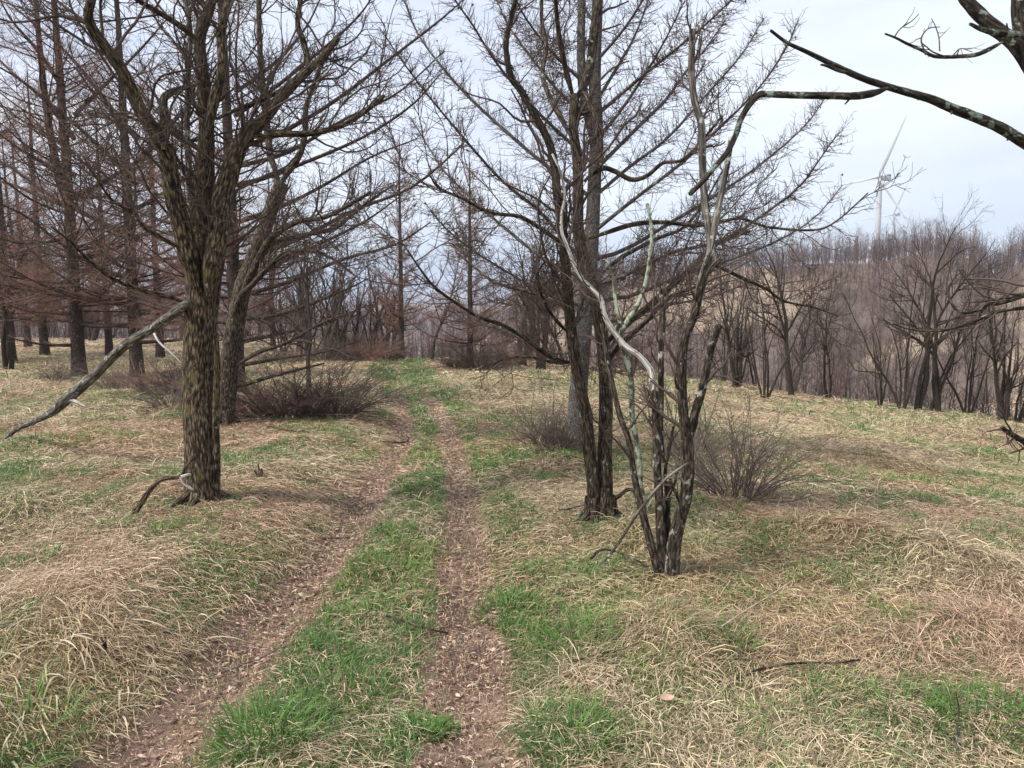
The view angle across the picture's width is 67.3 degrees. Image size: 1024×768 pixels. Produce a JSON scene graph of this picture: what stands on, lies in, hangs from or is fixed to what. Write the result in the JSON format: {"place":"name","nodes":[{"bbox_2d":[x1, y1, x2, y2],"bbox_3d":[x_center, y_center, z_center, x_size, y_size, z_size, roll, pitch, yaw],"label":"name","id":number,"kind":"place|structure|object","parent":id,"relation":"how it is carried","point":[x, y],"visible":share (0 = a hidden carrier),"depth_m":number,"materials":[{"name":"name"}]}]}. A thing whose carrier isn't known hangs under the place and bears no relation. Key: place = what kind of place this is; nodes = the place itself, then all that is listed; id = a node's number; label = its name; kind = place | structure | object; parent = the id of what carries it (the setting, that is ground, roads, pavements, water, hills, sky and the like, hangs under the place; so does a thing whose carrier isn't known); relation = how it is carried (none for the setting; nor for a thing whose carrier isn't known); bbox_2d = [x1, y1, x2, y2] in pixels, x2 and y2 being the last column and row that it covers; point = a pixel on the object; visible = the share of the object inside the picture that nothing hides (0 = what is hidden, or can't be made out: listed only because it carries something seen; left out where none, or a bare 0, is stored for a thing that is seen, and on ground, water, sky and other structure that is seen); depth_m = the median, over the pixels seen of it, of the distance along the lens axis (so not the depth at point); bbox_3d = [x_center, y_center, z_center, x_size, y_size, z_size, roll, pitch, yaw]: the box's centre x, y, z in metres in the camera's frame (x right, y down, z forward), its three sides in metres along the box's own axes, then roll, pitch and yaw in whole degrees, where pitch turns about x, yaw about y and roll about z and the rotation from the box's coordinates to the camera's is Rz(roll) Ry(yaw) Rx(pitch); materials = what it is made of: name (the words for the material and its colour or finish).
{"place":"outdoors","nodes":[
{"label":"outdoors","id":0,"kind":"place"},
{"bbox_2d":[0,338,1023,767],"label":"dry grass","id":1,"kind":"structure","parent":0,"point":[50,570],"depth_m":4.28,"materials":[{"name":"plant"}]},
{"bbox_2d":[720,580,793,627],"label":"dead stalk","id":2,"kind":"object","parent":1,"relation":"on","point":[736,616],"visible":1,"depth_m":3.61,"materials":[{"name":"plant"}]},
{"bbox_2d":[0,253,1023,767],"bbox_3d":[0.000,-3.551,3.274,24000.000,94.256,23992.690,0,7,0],"label":"ground","id":3,"kind":"structure","parent":0,"point":[450,629],"depth_m":3.95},
{"bbox_2d":[0,179,62,369],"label":"bare tree","id":4,"kind":"object","parent":3,"relation":"on","point":[10,359],"visible":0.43,"depth_m":20.59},
{"bbox_2d":[0,115,68,328],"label":"larch tree","id":5,"kind":"object","parent":3,"relation":"on","point":[7,221],"visible":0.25,"depth_m":26.61,"materials":[{"name":"brown plant"}]},
{"bbox_2d":[0,123,86,346],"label":"larch tree","id":6,"kind":"object","parent":3,"relation":"on","point":[27,330],"visible":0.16,"depth_m":37.22,"materials":[{"name":"brown plant"}]},
{"bbox_2d":[2,160,94,338],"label":"bare tree","id":7,"kind":"object","parent":3,"relation":"on","point":[85,332],"visible":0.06,"depth_m":50.82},
{"bbox_2d":[20,350,95,380],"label":"bare shrub","id":8,"kind":"object","parent":3,"relation":"on","point":[58,372],"visible":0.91,"depth_m":16.66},
{"bbox_2d":[0,64,117,355],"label":"larch tree","id":9,"kind":"object","parent":3,"relation":"on","point":[43,335],"visible":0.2,"depth_m":29.48,"materials":[{"name":"brown plant"}]},
{"bbox_2d":[0,24,119,362],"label":"larch tree","id":10,"kind":"object","parent":3,"relation":"on","point":[2,212],"visible":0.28,"depth_m":23.82,"materials":[{"name":"brown plant"}]},
{"bbox_2d":[58,197,123,338],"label":"bare tree","id":11,"kind":"object","parent":3,"relation":"on","point":[102,296],"visible":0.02,"depth_m":57.18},
{"bbox_2d":[3,300,191,440],"bbox_3d":[-3.634,0.010,6.866,4.388,1.528,0.558,6,9,42],"label":"broken limb","id":12,"kind":"object","parent":3,"relation":"on","point":[77,390],"visible":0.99,"depth_m":6.40,"materials":[{"name":"grey wood"}]},
{"bbox_2d":[80,185,115,340],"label":"bare tree","id":13,"kind":"object","parent":3,"relation":"on","point":[91,337],"visible":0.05,"depth_m":49.32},
{"bbox_2d":[0,0,196,376],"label":"larch tree","id":14,"kind":"object","parent":3,"relation":"on","point":[76,344],"visible":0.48,"depth_m":17.32,"materials":[{"name":"brown plant"}]},
{"bbox_2d":[53,355,162,390],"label":"bare shrub","id":15,"kind":"object","parent":3,"relation":"on","point":[98,385],"visible":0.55,"depth_m":15.17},
{"bbox_2d":[44,103,181,355],"bbox_3d":[-16.180,-6.244,31.026,5.149,10.147,5.164,-6,9,-43],"label":"larch tree","id":16,"kind":"object","parent":3,"relation":"on","point":[109,347],"visible":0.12,"depth_m":30.70,"materials":[{"name":"brown plant"}]},
{"bbox_2d":[102,643,127,664],"bbox_3d":[-1.635,1.112,3.181,0.136,0.076,0.031,3,7,22],"label":"fallen stick","id":17,"kind":"object","parent":3,"relation":"on","point":[106,647],"visible":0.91,"depth_m":3.19,"materials":[{"name":"wood"}]},
{"bbox_2d":[74,352,181,397],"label":"bare shrub","id":18,"kind":"object","parent":3,"relation":"on","point":[137,379],"visible":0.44,"depth_m":12.75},
{"bbox_2d":[0,0,273,378],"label":"larch tree","id":19,"kind":"object","parent":3,"relation":"on","point":[134,313],"visible":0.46,"depth_m":17.25,"materials":[{"name":"brown plant"}]},
{"bbox_2d":[97,357,181,414],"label":"bare shrub","id":20,"kind":"object","parent":3,"relation":"on","point":[163,401],"visible":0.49,"depth_m":11.06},
{"bbox_2d":[87,81,227,357],"bbox_3d":[-12.526,-5.818,27.323,5.369,10.000,5.336,4,7,30],"label":"larch tree","id":21,"kind":"object","parent":3,"relation":"on","point":[159,353],"visible":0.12,"depth_m":27.60,"materials":[{"name":"brown plant"}]},
{"bbox_2d":[130,454,196,516],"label":"dead branch","id":22,"kind":"object","parent":3,"relation":"on","point":[145,496],"visible":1,"depth_m":5.10,"materials":[{"name":"wood"}]},
{"bbox_2d":[116,347,251,395],"bbox_3d":[-5.572,-0.097,13.036,2.445,1.183,2.473,2,7,18],"label":"bare shrub","id":23,"kind":"object","parent":3,"relation":"on","point":[165,372],"visible":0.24,"depth_m":12.76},
{"bbox_2d":[147,156,227,331],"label":"larch tree","id":24,"kind":"object","parent":3,"relation":"on","point":[181,296],"visible":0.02,"depth_m":35.41,"materials":[{"name":"brown plant"}]},
{"bbox_2d":[0,0,435,511],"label":"bare tree","id":25,"kind":"object","parent":3,"relation":"on","point":[200,219],"visible":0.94,"depth_m":5.26,"materials":[{"name":"brown plant"}]},
{"bbox_2d":[218,199,265,331],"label":"larch tree","id":26,"kind":"object","parent":3,"relation":"on","point":[240,257],"visible":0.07,"depth_m":41.69,"materials":[{"name":"brown plant"}]},
{"bbox_2d":[153,365,344,417],"bbox_3d":[-3.289,0.344,10.442,2.751,1.176,2.737,3,7,21],"label":"bare shrub","id":27,"kind":"object","parent":3,"relation":"on","point":[245,408],"visible":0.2,"depth_m":10.18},
{"bbox_2d":[198,639,307,680],"bbox_3d":[-1.154,1.225,3.432,0.490,0.058,0.061,-5,8,-38],"label":"fallen stick","id":28,"kind":"object","parent":3,"relation":"on","point":[247,662],"visible":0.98,"depth_m":3.43,"materials":[{"name":"brown wood"}]},
{"bbox_2d":[254,463,262,476],"bbox_3d":[-2.069,0.726,6.275,0.073,0.165,0.034,-1,7,-12],"label":"rotten stump","id":29,"kind":"object","parent":3,"relation":"on","point":[259,473],"visible":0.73,"depth_m":6.27,"materials":[{"name":"wood"}]},
{"bbox_2d":[223,162,303,351],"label":"larch tree","id":30,"kind":"object","parent":3,"relation":"on","point":[263,310],"visible":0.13,"depth_m":32.57,"materials":[{"name":"brown plant"}]},
{"bbox_2d":[57,0,481,390],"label":"larch tree","id":31,"kind":"object","parent":3,"relation":"on","point":[233,262],"visible":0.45,"depth_m":12.84,"materials":[{"name":"brown plant"}]},
{"bbox_2d":[246,339,304,362],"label":"bare shrub","id":32,"kind":"object","parent":3,"relation":"on","point":[268,357],"visible":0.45,"depth_m":25.20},
{"bbox_2d":[253,259,299,335],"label":"bare tree","id":33,"kind":"object","parent":3,"relation":"on","point":[258,324],"visible":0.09,"depth_m":64.98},
{"bbox_2d":[148,347,410,427],"bbox_3d":[-3.090,0.149,10.215,3.319,1.404,3.356,-5,8,-36],"label":"bare shrub","id":34,"kind":"object","parent":3,"relation":"on","point":[273,408],"visible":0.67,"depth_m":9.97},
{"bbox_2d":[265,424,308,432],"bbox_3d":[-2.628,0.524,8.896,0.908,0.047,0.075,6,9,42],"label":"fallen stick","id":35,"kind":"object","parent":3,"relation":"on","point":[270,426],"visible":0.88,"depth_m":8.83,"materials":[{"name":"wood"}]},
{"bbox_2d":[247,200,337,397],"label":"bare tree","id":36,"kind":"object","parent":3,"relation":"on","point":[307,349],"visible":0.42,"depth_m":11.77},
{"bbox_2d":[263,265,321,352],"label":"bare tree","id":37,"kind":"object","parent":3,"relation":"on","point":[295,313],"visible":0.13,"depth_m":32.50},
{"bbox_2d":[274,266,318,352],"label":"bare tree","id":38,"kind":"object","parent":3,"relation":"on","point":[301,314],"visible":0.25,"depth_m":30.06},
{"bbox_2d":[270,338,330,363],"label":"bare shrub","id":39,"kind":"object","parent":3,"relation":"on","point":[293,350],"visible":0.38,"depth_m":25.57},
{"bbox_2d":[257,256,344,351],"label":"bare tree","id":40,"kind":"object","parent":3,"relation":"on","point":[281,340],"visible":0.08,"depth_m":32.70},
{"bbox_2d":[277,201,331,336],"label":"bare tree","id":41,"kind":"object","parent":3,"relation":"on","point":[301,283],"visible":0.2,"depth_m":54.15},
{"bbox_2d":[213,0,407,427],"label":"bare tree","id":42,"kind":"object","parent":3,"relation":"on","point":[246,281],"visible":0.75,"depth_m":9.07,"materials":[{"name":"brown plant"}]},
{"bbox_2d":[280,210,356,353],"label":"bare tree","id":43,"kind":"object","parent":3,"relation":"on","point":[321,312],"visible":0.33,"depth_m":27.40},
{"bbox_2d":[284,328,356,361],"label":"bare shrub","id":44,"kind":"object","parent":3,"relation":"on","point":[315,357],"visible":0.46,"depth_m":25.01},
{"bbox_2d":[284,235,366,350],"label":"bare tree","id":45,"kind":"object","parent":3,"relation":"on","point":[317,305],"visible":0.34,"depth_m":29.18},
{"bbox_2d":[225,343,444,427],"bbox_3d":[-2.413,0.159,10.409,3.146,1.404,3.111,-2,7,-17],"label":"bare shrub","id":46,"kind":"object","parent":3,"relation":"on","point":[328,411],"visible":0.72,"depth_m":10.20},
{"bbox_2d":[301,250,372,345],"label":"bare tree","id":47,"kind":"object","parent":3,"relation":"on","point":[350,308],"visible":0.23,"depth_m":33.23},
{"bbox_2d":[305,227,382,349],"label":"bare tree","id":48,"kind":"object","parent":3,"relation":"on","point":[342,333],"visible":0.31,"depth_m":28.33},
{"bbox_2d":[315,205,378,358],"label":"bare tree","id":49,"kind":"object","parent":3,"relation":"on","point":[339,305],"visible":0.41,"depth_m":26.61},
{"bbox_2d":[323,264,379,348],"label":"bare tree","id":50,"kind":"object","parent":3,"relation":"on","point":[355,327],"visible":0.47,"depth_m":28.79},
{"bbox_2d":[311,327,393,362],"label":"bare shrub","id":51,"kind":"object","parent":3,"relation":"on","point":[357,353],"visible":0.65,"depth_m":24.89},
{"bbox_2d":[322,328,412,362],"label":"bare shrub","id":52,"kind":"object","parent":3,"relation":"on","point":[374,356],"visible":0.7,"depth_m":25.20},
{"bbox_2d":[350,239,414,353],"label":"bare tree","id":53,"kind":"object","parent":3,"relation":"on","point":[381,328],"visible":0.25,"depth_m":31.06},
{"bbox_2d":[346,253,418,345],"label":"bare tree","id":54,"kind":"object","parent":3,"relation":"on","point":[383,310],"visible":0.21,"depth_m":33.03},
{"bbox_2d":[351,330,429,360],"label":"bare shrub","id":55,"kind":"object","parent":3,"relation":"on","point":[398,354],"visible":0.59,"depth_m":26.26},
{"bbox_2d":[349,236,436,352],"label":"bare tree","id":56,"kind":"object","parent":3,"relation":"on","point":[371,324],"visible":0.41,"depth_m":29.21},
{"bbox_2d":[367,233,423,345],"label":"bare tree","id":57,"kind":"object","parent":3,"relation":"on","point":[388,291],"visible":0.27,"depth_m":31.45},
{"bbox_2d":[383,434,408,442],"bbox_3d":[-1.353,0.645,8.917,0.311,0.095,0.124,-3,7,-24],"label":"fallen stick","id":58,"kind":"object","parent":3,"relation":"on","point":[407,441],"visible":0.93,"depth_m":8.93,"materials":[{"name":"wood"}]},
{"bbox_2d":[358,129,443,358],"bbox_3d":[-4.037,-4.805,26.800,3.096,8.000,3.277,-5,8,-40],"label":"larch tree","id":59,"kind":"object","parent":3,"relation":"on","point":[399,303],"visible":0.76,"depth_m":26.68,"materials":[{"name":"brown plant"}]},
{"bbox_2d":[386,614,448,633],"bbox_3d":[-0.465,1.169,3.700,0.314,0.077,0.074,1,7,10],"label":"fallen stick","id":60,"kind":"object","parent":3,"relation":"on","point":[401,620],"visible":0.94,"depth_m":3.69,"materials":[{"name":"wood"}]},
{"bbox_2d":[428,235,474,359],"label":"bare tree","id":61,"kind":"object","parent":3,"relation":"on","point":[440,325],"visible":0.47,"depth_m":25.30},
{"bbox_2d":[420,343,497,368],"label":"bare shrub","id":62,"kind":"object","parent":3,"relation":"on","point":[447,364],"visible":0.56,"depth_m":21.03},
{"bbox_2d":[397,153,528,367],"bbox_3d":[-0.973,-3.311,20.661,3.185,5.934,3.326,4,7,29],"label":"larch tree","id":63,"kind":"object","parent":3,"relation":"on","point":[471,301],"visible":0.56,"depth_m":20.71,"materials":[{"name":"brown plant"}]},
{"bbox_2d":[419,334,535,371],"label":"bare shrub","id":64,"kind":"object","parent":3,"relation":"on","point":[476,356],"visible":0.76,"depth_m":20.23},
{"bbox_2d":[477,347,531,368],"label":"bare shrub","id":65,"kind":"object","parent":3,"relation":"on","point":[509,360],"visible":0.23,"depth_m":21.17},
{"bbox_2d":[485,340,534,366],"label":"bare shrub","id":66,"kind":"object","parent":3,"relation":"on","point":[514,354],"visible":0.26,"depth_m":23.11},
{"bbox_2d":[0,355,1023,767],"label":"green grass","id":67,"kind":"structure","parent":3,"relation":"on","point":[416,723],"depth_m":3.94,"materials":[{"name":"plant"}]},
{"bbox_2d":[0,186,1023,420],"bbox_3d":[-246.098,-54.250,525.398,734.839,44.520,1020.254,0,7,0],"label":"woods","id":68,"kind":"object","parent":3,"relation":"on","point":[876,254],"visible":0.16,"depth_m":121.33,"materials":[{"name":"plant"}]},
{"bbox_2d":[12,384,1016,767],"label":"leaf litter","id":69,"kind":"object","parent":3,"relation":"on","point":[306,610],"visible":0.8,"depth_m":3.70,"materials":[{"name":"plant"}]},
{"bbox_2d":[489,189,567,366],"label":"bare tree","id":70,"kind":"object","parent":3,"relation":"on","point":[519,307],"visible":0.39,"depth_m":23.39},
{"bbox_2d":[506,232,577,369],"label":"bare tree","id":71,"kind":"object","parent":3,"relation":"on","point":[542,340],"visible":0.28,"depth_m":21.54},
{"bbox_2d":[512,225,575,358],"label":"bare tree","id":72,"kind":"object","parent":3,"relation":"on","point":[555,335],"visible":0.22,"depth_m":26.74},
{"bbox_2d":[500,197,598,359],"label":"bare tree","id":73,"kind":"object","parent":3,"relation":"on","point":[546,279],"visible":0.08,"depth_m":27.41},
{"bbox_2d":[472,365,638,453],"bbox_3d":[0.304,0.303,8.610,1.768,1.083,2.007,-6,9,-42],"label":"bare shrub","id":74,"kind":"object","parent":3,"relation":"on","point":[543,421],"visible":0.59,"depth_m":8.47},
{"bbox_2d":[499,409,634,459],"bbox_3d":[0.515,0.564,7.943,1.559,0.621,1.576,5,8,35],"label":"bare shrub","id":75,"kind":"object","parent":3,"relation":"on","point":[561,437],"visible":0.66,"depth_m":7.85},
{"bbox_2d":[293,0,925,527],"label":"bare tree","id":76,"kind":"object","parent":3,"relation":"on","point":[601,498],"visible":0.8,"depth_m":5.00,"materials":[{"name":"brown plant"}]},
{"bbox_2d":[366,0,855,456],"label":"larch tree","id":77,"kind":"object","parent":3,"relation":"on","point":[593,203],"visible":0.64,"depth_m":7.77,"materials":[{"name":"grey plant"}]},
{"bbox_2d":[574,633,660,661],"bbox_3d":[0.459,1.136,3.332,0.426,0.062,0.021,-2,7,-21],"label":"fallen stick","id":78,"kind":"object","parent":3,"relation":"on","point":[582,658],"visible":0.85,"depth_m":3.33,"materials":[{"name":"wood"}]},
{"bbox_2d":[590,548,648,566],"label":"fallen twig","id":79,"kind":"object","parent":3,"relation":"on","point":[615,551],"visible":0.98,"depth_m":4.53,"materials":[{"name":"wood"}]},
{"bbox_2d":[530,0,756,578],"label":"multi stem tree","id":80,"kind":"object","parent":3,"relation":"on","point":[665,555],"visible":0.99,"depth_m":4.22,"materials":[{"name":"brown plant"}]},
{"bbox_2d":[599,462,688,566],"bbox_3d":[0.705,0.721,4.174,0.483,0.634,0.084,3,7,22],"label":"leaning stick","id":81,"kind":"object","parent":80,"relation":"attached to","point":[666,478],"visible":0.97,"depth_m":4.14,"materials":[{"name":"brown wood"}]},
{"bbox_2d":[659,693,673,699],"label":"dead leaf","id":82,"kind":"object","parent":3,"relation":"on","point":[666,695],"visible":1,"depth_m":2.95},
{"bbox_2d":[612,377,800,463],"bbox_3d":[1.990,0.374,8.363,1.612,0.999,1.628,-4,8,-34],"label":"bare shrub","id":83,"kind":"object","parent":3,"relation":"on","point":[698,438],"visible":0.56,"depth_m":8.33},
{"bbox_2d":[693,291,735,381],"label":"bare tree","id":84,"kind":"object","parent":3,"relation":"on","point":[723,342],"visible":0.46,"depth_m":21.84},
{"bbox_2d":[707,230,772,387],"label":"bare tree","id":85,"kind":"object","parent":3,"relation":"on","point":[734,368],"visible":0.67,"depth_m":20.14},
{"bbox_2d":[702,260,778,382],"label":"bare tree","id":86,"kind":"object","parent":3,"relation":"on","point":[736,329],"visible":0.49,"depth_m":21.83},
{"bbox_2d":[732,293,762,385],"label":"bare tree","id":87,"kind":"object","parent":3,"relation":"on","point":[751,373],"visible":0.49,"depth_m":21.82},
{"bbox_2d":[625,354,870,514],"bbox_3d":[1.890,0.425,6.028,1.900,1.326,1.674,-1,7,-6],"label":"bare shrub","id":88,"kind":"object","parent":3,"relation":"on","point":[751,471],"visible":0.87,"depth_m":5.94,"materials":[{"name":"plant"}]},
{"bbox_2d":[733,207,814,396],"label":"bare tree","id":89,"kind":"object","parent":3,"relation":"on","point":[785,329],"visible":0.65,"depth_m":19.24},
{"bbox_2d":[721,234,842,398],"bbox_3d":[6.009,-1.586,17.540,2.699,4.052,1.536,-2,7,-14],"label":"bare tree","id":90,"kind":"object","parent":3,"relation":"on","point":[764,349],"visible":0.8,"depth_m":17.28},
{"bbox_2d":[736,659,859,679],"bbox_3d":[1.192,1.187,3.226,0.560,0.041,0.052,-1,7,-10],"label":"fallen stick","id":91,"kind":"object","parent":3,"relation":"on","point":[778,665],"visible":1,"depth_m":3.23,"materials":[{"name":"wood"}]},
{"bbox_2d":[775,266,846,391],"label":"bare tree","id":92,"kind":"object","parent":3,"relation":"on","point":[802,347],"visible":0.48,"depth_m":27.98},
{"bbox_2d":[811,269,840,398],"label":"bare tree","id":93,"kind":"object","parent":3,"relation":"on","point":[825,348],"visible":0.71,"depth_m":19.89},
{"bbox_2d":[813,326,851,396],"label":"bare tree","id":94,"kind":"object","parent":3,"relation":"on","point":[820,366],"visible":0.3,"depth_m":31.05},
{"bbox_2d":[688,0,1023,464],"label":"bare tree","id":95,"kind":"object","parent":3,"relation":"on","point":[1006,36],"visible":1,"depth_m":3.48,"materials":[{"name":"brown plant"}]},
{"bbox_2d":[821,115,909,241],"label":"wind turbine","id":96,"kind":"object","parent":3,"relation":"on","point":[878,210],"visible":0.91,"depth_m":625.29,"materials":[{"name":"paint"}]},
{"bbox_2d":[855,287,911,404],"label":"bare tree","id":97,"kind":"object","parent":3,"relation":"on","point":[881,379],"visible":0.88,"depth_m":19.09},
{"bbox_2d":[860,183,907,258],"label":"wind turbine","id":98,"kind":"object","parent":3,"relation":"on","point":[894,214],"visible":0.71,"depth_m":1128.28,"materials":[{"name":"paint"}]},
{"bbox_2d":[829,233,946,408],"bbox_3d":[9.072,-1.458,18.754,2.956,4.438,1.682,5,8,38],"label":"bare tree","id":99,"kind":"object","parent":3,"relation":"on","point":[905,399],"visible":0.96,"depth_m":18.81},
{"bbox_2d":[864,216,973,412],"bbox_3d":[10.272,-1.805,19.509,2.733,5.261,1.717,2,7,17],"label":"bare tree","id":100,"kind":"object","parent":3,"relation":"on","point":[936,389],"visible":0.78,"depth_m":19.30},
{"bbox_2d":[898,337,949,407],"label":"bare tree","id":101,"kind":"object","parent":3,"relation":"on","point":[917,379],"visible":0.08,"depth_m":29.22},
{"bbox_2d":[912,345,964,410],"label":"bare tree","id":102,"kind":"object","parent":3,"relation":"on","point":[945,383],"visible":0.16,"depth_m":30.88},
{"bbox_2d":[886,182,1020,409],"bbox_3d":[10.487,-1.936,18.349,2.943,5.666,1.850,4,8,31],"label":"bare tree","id":103,"kind":"object","parent":3,"relation":"on","point":[922,386],"visible":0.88,"depth_m":18.57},
{"bbox_2d":[943,692,964,754],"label":"dead weed","id":104,"kind":"object","parent":3,"relation":"on","point":[957,732],"visible":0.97,"depth_m":2.65,"materials":[{"name":"brown plant"}]},
{"bbox_2d":[897,251,1018,412],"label":"bare tree","id":105,"kind":"object","parent":3,"relation":"on","point":[972,373],"visible":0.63,"depth_m":19.43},
{"bbox_2d":[929,248,1011,410],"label":"bare tree","id":106,"kind":"object","parent":3,"relation":"on","point":[951,356],"visible":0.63,"depth_m":19.31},
{"bbox_2d":[967,244,1023,420],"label":"bare tree","id":107,"kind":"object","parent":3,"relation":"on","point":[1008,386],"visible":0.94,"depth_m":18.71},
{"bbox_2d":[1009,277,1023,422],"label":"bare tree","id":108,"kind":"object","parent":3,"relation":"on","point":[1019,419],"visible":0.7,"depth_m":19.34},
{"bbox_2d":[0,0,1023,291],"label":"sky","id":109,"kind":"structure","parent":0,"point":[955,152],"materials":[{"name":"white"}]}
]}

